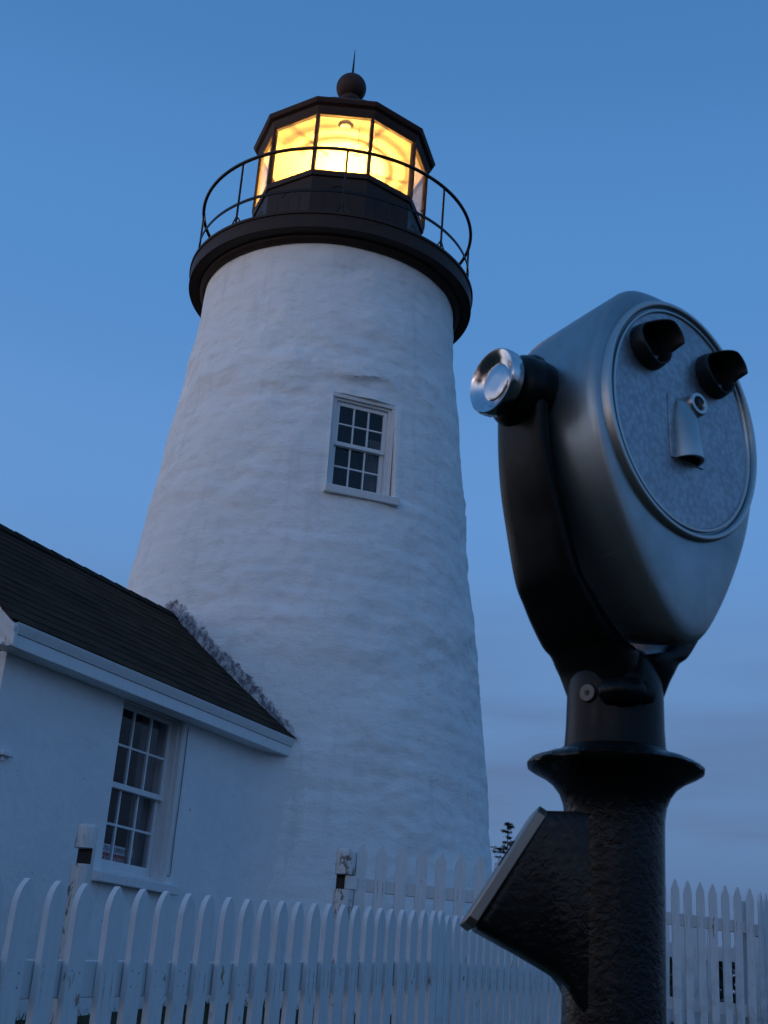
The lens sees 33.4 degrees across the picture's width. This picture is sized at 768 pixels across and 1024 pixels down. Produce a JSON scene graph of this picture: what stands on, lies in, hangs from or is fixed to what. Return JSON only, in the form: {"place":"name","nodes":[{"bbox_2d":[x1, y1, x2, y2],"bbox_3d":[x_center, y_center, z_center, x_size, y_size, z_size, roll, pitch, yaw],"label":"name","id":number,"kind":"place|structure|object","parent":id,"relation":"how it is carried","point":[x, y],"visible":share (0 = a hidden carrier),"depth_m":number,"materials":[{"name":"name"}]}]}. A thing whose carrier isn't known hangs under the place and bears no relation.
{"place":"outdoors","nodes":[
{"label":"outdoors","id":0,"kind":"place"},
{"bbox_2d":[16,1003,391,1023],"bbox_3d":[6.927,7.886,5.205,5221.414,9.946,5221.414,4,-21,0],"label":"ground","id":1,"kind":"structure","parent":0,"point":[113,1017],"depth_m":9.63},
{"bbox_2d":[48,823,98,1023],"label":"gate post","id":2,"kind":"object","parent":1,"relation":"on","point":[85,845],"visible":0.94,"depth_m":8.79,"materials":[{"name":"white wood"}]},
{"bbox_2d":[0,523,296,1019],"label":"oil house","id":3,"kind":"structure","parent":1,"relation":"on","point":[94,730],"depth_m":10.46,"materials":[{"name":"white paint"}]},
{"bbox_2d":[102,843,132,862],"bbox_3d":[-2.167,2.740,10.224,0.007,0.150,0.560,-6,-23,25],"label":"window sign","id":4,"kind":"object","parent":3,"relation":"in","point":[118,850],"visible":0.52,"depth_m":10.26,"materials":[{"name":"white paper"}]},
{"bbox_2d":[91,699,184,895],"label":"window","id":5,"kind":"structure","parent":3,"relation":"in","point":[144,785],"depth_m":10.62,"materials":[{"name":"white paint"}]},
{"bbox_2d":[0,876,445,1023],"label":"picket fence","id":6,"kind":"object","parent":1,"relation":"on","point":[412,973],"visible":1,"depth_m":4.70,"materials":[{"name":"white wood"}]},
{"bbox_2d":[124,52,491,1015],"bbox_3d":[-0.842,-0.495,15.551,4.996,12.800,4.992,4,-21,0],"label":"lighthouse","id":7,"kind":"object","parent":1,"relation":"on","point":[300,568],"visible":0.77,"depth_m":13.75,"materials":[{"name":"white paint"}]},
{"bbox_2d":[323,391,399,506],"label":"window","id":8,"kind":"structure","parent":7,"relation":"in","point":[362,430],"depth_m":14.08,"materials":[{"name":"white paint"}]},
{"bbox_2d":[327,843,500,1017],"bbox_3d":[0.825,3.365,9.307,2.536,1.661,0.147,9,-22,-13],"label":"picket fence","id":9,"kind":"object","parent":1,"relation":"on","point":[353,884],"visible":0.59,"depth_m":9.32,"materials":[{"name":"white wood"}]},
{"bbox_2d":[441,915,561,1023],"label":"picket fence","id":10,"kind":"object","parent":1,"relation":"on","point":[485,981],"visible":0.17,"depth_m":7.02,"materials":[{"name":"white wood"}]},
{"bbox_2d":[490,822,515,864],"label":"spruce tree","id":11,"kind":"object","parent":1,"relation":"on","point":[509,843],"visible":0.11,"depth_m":58.63,"materials":[{"name":"green plant"}]},
{"bbox_2d":[459,291,756,1023],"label":"binocular viewer","id":12,"kind":"object","parent":1,"relation":"on","point":[627,457],"visible":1,"depth_m":1.11,"materials":[{"name":"black metal"}]},
{"bbox_2d":[670,957,735,1023],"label":"shrubs","id":13,"kind":"object","parent":1,"relation":"on","point":[721,993],"visible":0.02,"depth_m":13.96,"materials":[{"name":"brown plant"}]},
{"bbox_2d":[666,879,757,1023],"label":"picket fence","id":14,"kind":"object","parent":1,"relation":"on","point":[743,1009],"visible":0.73,"depth_m":9.82,"materials":[{"name":"white wood"}]},
{"bbox_2d":[666,924,760,1023],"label":"picket fence","id":15,"kind":"object","parent":1,"relation":"on","point":[669,1014],"visible":0.03,"depth_m":11.85,"materials":[{"name":"white wood"}]},
{"bbox_2d":[754,892,767,1023],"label":"picket fence","id":16,"kind":"object","parent":1,"relation":"on","point":[761,930],"visible":1,"depth_m":10.01,"materials":[{"name":"white wood"}]},
{"bbox_2d":[15,994,670,1023],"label":"grass","id":17,"kind":"structure","parent":0,"point":[227,1004],"depth_m":9.75,"materials":[{"name":"green plant"}]},
{"bbox_2d":[0,0,767,1023],"label":"sky","id":18,"kind":"structure","parent":0,"point":[593,152],"materials":[{"name":"blue"}]}
]}

